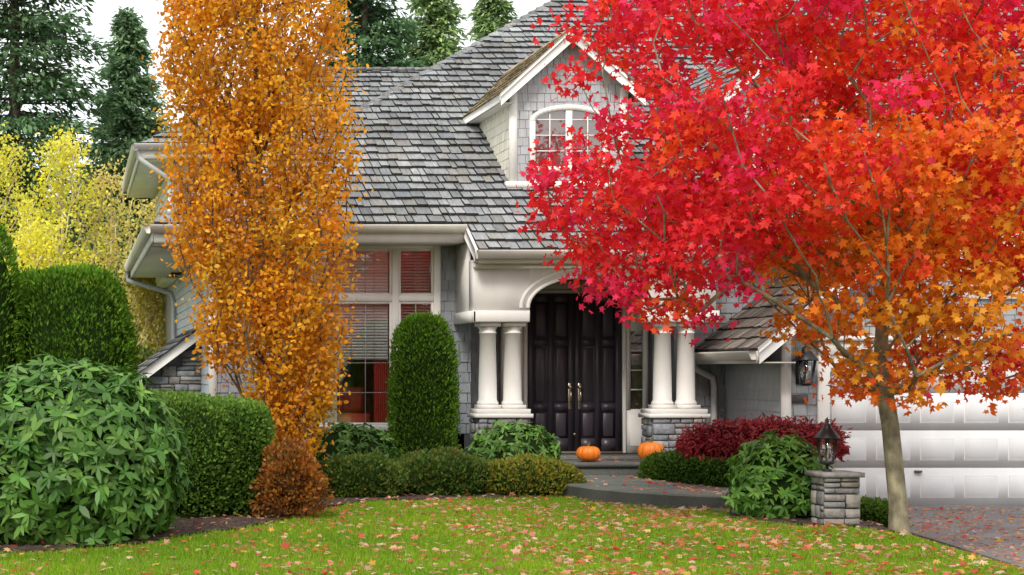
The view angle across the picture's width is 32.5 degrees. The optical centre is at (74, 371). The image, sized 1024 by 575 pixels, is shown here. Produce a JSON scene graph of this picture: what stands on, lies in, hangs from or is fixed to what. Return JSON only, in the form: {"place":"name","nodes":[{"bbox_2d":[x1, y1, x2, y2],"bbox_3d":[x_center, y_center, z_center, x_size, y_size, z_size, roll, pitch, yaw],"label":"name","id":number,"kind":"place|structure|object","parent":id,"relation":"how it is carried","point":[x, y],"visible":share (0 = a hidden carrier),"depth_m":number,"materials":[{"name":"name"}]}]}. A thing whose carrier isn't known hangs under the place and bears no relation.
{"place":"outdoors","nodes":[
{"label":"outdoors","id":0,"kind":"place"},
{"bbox_2d":[0,0,549,245],"label":"sky","id":1,"kind":"structure","parent":0,"point":[104,10],"materials":[{"name":"white"}]},
{"bbox_2d":[0,494,1023,574],"bbox_3d":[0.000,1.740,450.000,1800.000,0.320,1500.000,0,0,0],"label":"ground","id":2,"kind":"structure","parent":0,"point":[143,542],"depth_m":14.89,"materials":[{"name":"plant"}]},
{"bbox_2d":[0,122,55,271],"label":"birch tree","id":3,"kind":"object","parent":2,"relation":"on","point":[5,170],"visible":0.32,"depth_m":41.89,"materials":[{"name":"yellow plant"}]},
{"bbox_2d":[3,212,76,283],"bbox_3d":[-1.025,-1.007,38.022,2.846,5.314,2.729,0,0,-29],"label":"birch tree","id":4,"kind":"object","parent":2,"relation":"on","point":[36,253],"visible":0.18,"depth_m":37.82,"materials":[{"name":"yellow plant"}]},
{"bbox_2d":[5,117,116,285],"bbox_3d":[-0.308,-2.229,40.074,3.004,7.757,3.125,0,0,-43],"label":"birch tree","id":5,"kind":"object","parent":2,"relation":"on","point":[62,159],"visible":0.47,"depth_m":39.78,"materials":[{"name":"yellow plant"}]},
{"bbox_2d":[0,0,153,327],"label":"conifer tree","id":6,"kind":"object","parent":2,"relation":"on","point":[14,23],"visible":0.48,"depth_m":51.43,"materials":[{"name":"green plant"}]},
{"bbox_2d":[64,150,157,331],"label":"birch tree","id":7,"kind":"object","parent":2,"relation":"on","point":[113,237],"visible":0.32,"depth_m":40.84,"materials":[{"name":"yellow plant"}]},
{"bbox_2d":[4,99,224,256],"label":"distant woodland","id":8,"kind":"object","parent":2,"relation":"on","point":[33,183],"depth_m":73.15,"materials":[{"name":"plant"}]},
{"bbox_2d":[64,6,172,336],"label":"conifer tree","id":9,"kind":"object","parent":2,"relation":"on","point":[129,50],"visible":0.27,"depth_m":59.53,"materials":[{"name":"green plant"}]},
{"bbox_2d":[112,241,165,350],"bbox_3d":[1.489,-0.749,38.465,2.604,4.798,2.469,0,0,0],"label":"birch tree","id":10,"kind":"object","parent":2,"relation":"on","point":[143,301],"visible":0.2,"depth_m":38.12,"materials":[{"name":"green plant"}]},
{"bbox_2d":[123,199,158,350],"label":"birch tree","id":11,"kind":"object","parent":2,"relation":"on","point":[152,215],"visible":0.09,"depth_m":43.92,"materials":[{"name":"yellow plant"}]},
{"bbox_2d":[132,341,162,366],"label":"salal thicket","id":12,"kind":"object","parent":2,"relation":"on","point":[148,351],"visible":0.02,"depth_m":32.78,"materials":[{"name":"green plant"}]},
{"bbox_2d":[0,494,565,553],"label":"mulch bed","id":13,"kind":"object","parent":2,"relation":"on","point":[185,526],"visible":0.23,"depth_m":17.20,"materials":[{"name":"brown soil"}]},
{"bbox_2d":[0,218,28,375],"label":"arborvitae","id":14,"kind":"object","parent":13,"relation":"on","point":[9,323],"visible":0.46,"depth_m":21.54,"materials":[{"name":"green plant"}]},
{"bbox_2d":[9,264,49,325],"bbox_3d":[-0.640,0.067,23.384,1.824,3.177,1.756,0,0,0],"label":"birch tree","id":15,"kind":"object","parent":13,"relation":"on","point":[26,272],"visible":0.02,"depth_m":23.12,"materials":[{"name":"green plant"}]},
{"bbox_2d":[14,260,144,381],"bbox_3d":[-0.036,0.066,22.279,1.996,3.179,1.927,0,0,0],"label":"arborvitae","id":16,"kind":"object","parent":13,"relation":"on","point":[68,315],"visible":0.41,"depth_m":21.73,"materials":[{"name":"green plant"}]},
{"bbox_2d":[0,351,193,547],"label":"rhododendron bush","id":17,"kind":"object","parent":13,"relation":"on","point":[90,454],"visible":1,"depth_m":15.05,"materials":[{"name":"glossy leaf"},{"name":"bark"}]},
{"bbox_2d":[149,387,239,517],"bbox_3d":[1.004,0.917,18.692,1.768,1.488,2.172,0,0,0],"label":"clipped hedge","id":18,"kind":"object","parent":13,"relation":"on","point":[204,436],"visible":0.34,"depth_m":17.91,"materials":[{"name":"green plant"}]},
{"bbox_2d":[206,391,276,515],"bbox_3d":[1.778,0.944,18.758,1.023,1.434,1.693,0,0,0],"label":"clipped hedge","id":19,"kind":"object","parent":13,"relation":"on","point":[253,430],"visible":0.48,"depth_m":18.10,"materials":[{"name":"green plant"}]},
{"bbox_2d":[141,0,373,494],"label":"orange columnar tree","id":20,"kind":"object","parent":13,"relation":"on","point":[278,324],"visible":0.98,"depth_m":20.09,"materials":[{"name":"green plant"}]},
{"bbox_2d":[248,432,334,518],"bbox_3d":[2.349,1.157,17.898,0.977,1.003,1.006,0,0,0],"label":"burning bush shrub","id":21,"kind":"object","parent":13,"relation":"on","point":[293,475],"visible":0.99,"depth_m":17.75,"materials":[{"name":"orange plant"}]},
{"bbox_2d":[311,422,400,461],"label":"rhododendron bush","id":22,"kind":"object","parent":13,"relation":"on","point":[363,438],"visible":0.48,"depth_m":22.11,"materials":[{"name":"green plant"}]},
{"bbox_2d":[312,449,411,497],"bbox_3d":[3.552,1.316,20.900,1.493,0.701,1.066,0,0,0],"label":"azalea shrub","id":23,"kind":"object","parent":13,"relation":"on","point":[361,475],"visible":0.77,"depth_m":20.55,"materials":[{"name":"green plant"}]},
{"bbox_2d":[383,307,462,458],"bbox_3d":[4.956,0.359,23.447,1.164,2.589,1.108,0,0,0],"label":"columnar arborvitae","id":24,"kind":"object","parent":13,"relation":"on","point":[423,400],"visible":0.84,"depth_m":23.12,"materials":[{"name":"green plant"}]},
{"bbox_2d":[391,444,492,495],"bbox_3d":[4.716,1.308,21.393,1.583,0.717,1.270,0,0,-24],"label":"azalea shrub","id":25,"kind":"object","parent":13,"relation":"on","point":[443,471],"visible":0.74,"depth_m":21.01,"materials":[{"name":"green plant"}]},
{"bbox_2d":[466,418,561,462],"bbox_3d":[6.000,1.159,22.603,1.341,1.072,1.116,0,0,0],"label":"rhododendron bush","id":26,"kind":"object","parent":13,"relation":"on","point":[509,440],"visible":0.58,"depth_m":22.29,"materials":[{"name":"green plant"}]},
{"bbox_2d":[482,450,586,495],"bbox_3d":[5.864,1.344,21.349,1.506,0.647,1.104,0,0,0],"label":"azalea shrub","id":27,"kind":"object","parent":13,"relation":"on","point":[528,475],"visible":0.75,"depth_m":21.02,"materials":[{"name":"green plant"}]},
{"bbox_2d":[310,0,428,66],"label":"conifer tree","id":28,"kind":"object","parent":2,"relation":"on","point":[377,35],"visible":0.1,"depth_m":57.52,"materials":[{"name":"green plant"}]},
{"bbox_2d":[145,350,706,455],"bbox_3d":[3.926,0.673,25.994,10.746,2.050,4.000,0,0,41],"label":"stone veneer","id":29,"kind":"object","parent":2,"relation":"on","point":[183,383],"visible":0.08,"depth_m":24.07,"materials":[{"name":"grey stone"}]},
{"bbox_2d":[467,323,710,417],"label":"porch columns","id":30,"kind":"structure","parent":29,"relation":"on","point":[660,406],"depth_m":23.87,"materials":[{"name":"paint"}]},
{"bbox_2d":[387,0,468,66],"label":"conifer tree","id":31,"kind":"object","parent":2,"relation":"on","point":[438,15],"visible":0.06,"depth_m":61.50,"materials":[{"name":"green plant"}]},
{"bbox_2d":[462,0,520,47],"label":"conifer tree","id":32,"kind":"object","parent":2,"relation":"on","point":[487,17],"visible":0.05,"depth_m":63.83,"materials":[{"name":"green plant"}]},
{"bbox_2d":[0,454,1023,574],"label":"fallen leaves","id":33,"kind":"object","parent":2,"relation":"on","point":[284,544],"visible":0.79,"depth_m":15.53,"materials":[{"name":"orange plant"}]},
{"bbox_2d":[121,7,1003,454],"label":"wall and roof sheathing","id":34,"kind":"structure","parent":2,"relation":"on","point":[169,283],"depth_m":25.55,"materials":[{"name":"grey paint"}]},
{"bbox_2d":[316,251,429,359],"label":"window blinds","id":35,"kind":"object","parent":34,"relation":"attached to","point":[376,282],"depth_m":25.10,"materials":[{"name":"paint"}]},
{"bbox_2d":[316,251,430,422],"bbox_3d":[4.000,-0.275,26.165,3.400,3.350,2.070,0,0,0],"label":"front room","id":36,"kind":"object","parent":34,"relation":"in","point":[353,409],"visible":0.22,"depth_m":25.66,"materials":[{"name":"paint"}]},
{"bbox_2d":[124,149,716,424],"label":"downspouts","id":37,"kind":"object","parent":34,"relation":"attached to","point":[705,374],"visible":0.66,"depth_m":31.10,"materials":[{"name":"paint"}]},
{"bbox_2d":[121,32,1023,468],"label":"white trim","id":38,"kind":"structure","parent":34,"relation":"attached to","point":[499,286],"depth_m":24.93,"materials":[{"name":"paint"}]},
{"bbox_2d":[527,294,621,450],"bbox_3d":[7.690,0.015,25.415,1.450,2.430,0.061,0,0,0],"label":"front door","id":39,"kind":"structure","parent":34,"relation":"attached to","point":[568,341],"depth_m":25.39,"materials":[{"name":"black wood"}]},
{"bbox_2d":[568,383,581,434],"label":"door handles","id":40,"kind":"object","parent":39,"relation":"attached to","point":[570,395],"depth_m":25.38,"materials":[{"name":"silver metal"}]},
{"bbox_2d":[130,0,1023,378],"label":"shake roof","id":41,"kind":"structure","parent":34,"relation":"on","point":[456,88],"depth_m":26.45,"materials":[{"name":"grey wood"}]},
{"bbox_2d":[156,42,1023,458],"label":"shingle siding","id":42,"kind":"object","parent":34,"relation":"attached to","point":[746,390],"visible":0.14,"depth_m":24.99,"materials":[{"name":"grey wood"}]},
{"bbox_2d":[535,111,814,452],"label":"sidelight backs and threshold","id":43,"kind":"object","parent":34,"relation":"attached to","point":[541,127],"visible":0.43,"depth_m":25.31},
{"bbox_2d":[791,395,807,402],"bbox_3d":[10.015,0.380,22.790,0.230,0.120,0.020,0,0,0],"label":"house number plaque","id":44,"kind":"object","parent":34,"relation":"attached to","point":[797,399],"visible":0.91,"depth_m":22.78,"materials":[{"name":"black metal"}]},
{"bbox_2d":[793,344,818,385],"bbox_3d":[10.020,-0.111,22.616,0.326,0.622,0.358,0,0,0],"label":"wall lantern","id":45,"kind":"object","parent":34,"relation":"attached to","point":[802,364],"depth_m":22.56,"materials":[{"name":"black metal"}]},
{"bbox_2d":[830,356,1023,504],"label":"garage door","id":46,"kind":"structure","parent":34,"relation":"attached to","point":[969,452],"depth_m":22.85,"materials":[{"name":"paint"}]},
{"bbox_2d":[560,453,644,476],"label":"porch floor and step","id":47,"kind":"structure","parent":2,"relation":"on","point":[610,465],"depth_m":22.85,"materials":[{"name":"grey concrete"}]},
{"bbox_2d":[576,442,600,460],"bbox_3d":[7.160,1.117,23.000,0.325,0.270,0.330,0,0,0],"label":"pumpkin","id":48,"kind":"object","parent":47,"relation":"on","point":[588,452],"visible":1,"depth_m":22.88,"materials":[{"name":"orange plant"}]},
{"bbox_2d":[637,438,664,459],"bbox_3d":[8.040,1.086,23.020,0.366,0.331,0.352,0,0,0],"label":"pumpkin","id":49,"kind":"object","parent":47,"relation":"on","point":[646,448],"visible":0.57,"depth_m":22.91,"materials":[{"name":"orange plant"}]},
{"bbox_2d":[564,475,737,509],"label":"walkway slab","id":50,"kind":"structure","parent":2,"relation":"on","point":[629,493],"depth_m":19.93,"materials":[{"name":"grey concrete"}]},
{"bbox_2d":[731,514,883,526],"bbox_3d":[8.400,1.720,20.780,2.800,0.345,7.960,0,0,0],"label":"mulch bed","id":51,"kind":"object","parent":2,"relation":"on","point":[804,520],"visible":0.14,"depth_m":17.42,"materials":[{"name":"brown soil"}]},
{"bbox_2d":[636,447,739,487],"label":"boxwood hedge","id":52,"kind":"object","parent":51,"relation":"on","point":[673,466],"visible":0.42,"depth_m":21.70,"materials":[{"name":"green plant"}]},
{"bbox_2d":[708,509,745,515],"bbox_3d":[7.675,1.683,18.350,0.950,0.235,0.900,0,0,0],"label":"mulch bed","id":53,"kind":"object","parent":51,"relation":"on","point":[724,511],"visible":0.14,"depth_m":18.51,"materials":[{"name":"brown soil"}]},
{"bbox_2d":[674,412,853,462],"bbox_3d":[8.607,1.104,20.605,2.261,1.211,1.508,0,0,0],"label":"laceleaf japanese maple","id":54,"kind":"object","parent":51,"relation":"on","point":[717,439],"visible":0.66,"depth_m":20.34,"materials":[{"name":"leaf"},{"name":"bark"}]},
{"bbox_2d":[720,430,833,519],"bbox_3d":[7.686,1.191,17.976,1.148,1.140,1.099,0,0,27],"label":"rhododendron bush","id":55,"kind":"object","parent":51,"relation":"on","point":[769,478],"visible":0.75,"depth_m":17.69,"materials":[{"name":"glossy leaf"},{"name":"bark"}]},
{"bbox_2d":[860,495,913,527],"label":"boxwood hedge","id":56,"kind":"object","parent":51,"relation":"on","point":[874,510],"visible":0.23,"depth_m":17.89,"materials":[{"name":"green plant"}]},
{"bbox_2d":[804,470,864,525],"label":"stone pillar","id":57,"kind":"structure","parent":2,"relation":"on","point":[835,496],"depth_m":17.12,"materials":[{"name":"grey stone"}]},
{"bbox_2d":[853,524,907,534],"bbox_3d":[8.340,1.702,16.780,0.880,0.262,0.960,0,0,0],"label":"mulch bed","id":58,"kind":"object","parent":2,"relation":"on","point":[877,527],"visible":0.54,"depth_m":16.84,"materials":[{"name":"brown soil"}]},
{"bbox_2d":[515,0,1023,533],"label":"red maple tree","id":59,"kind":"object","parent":58,"relation":"on","point":[917,210],"visible":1,"depth_m":16.21,"materials":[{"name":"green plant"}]},
{"bbox_2d":[814,418,840,471],"bbox_3d":[7.890,0.766,17.300,0.261,0.568,0.261,0,0,0],"label":"lantern","id":60,"kind":"object","parent":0,"point":[826,432],"depth_m":17.25,"materials":[{"name":"black metal"}]},
{"bbox_2d":[908,505,1023,567],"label":"driveway","id":61,"kind":"structure","parent":0,"point":[990,514],"depth_m":19.38,"materials":[{"name":"grey concrete"}]}
]}

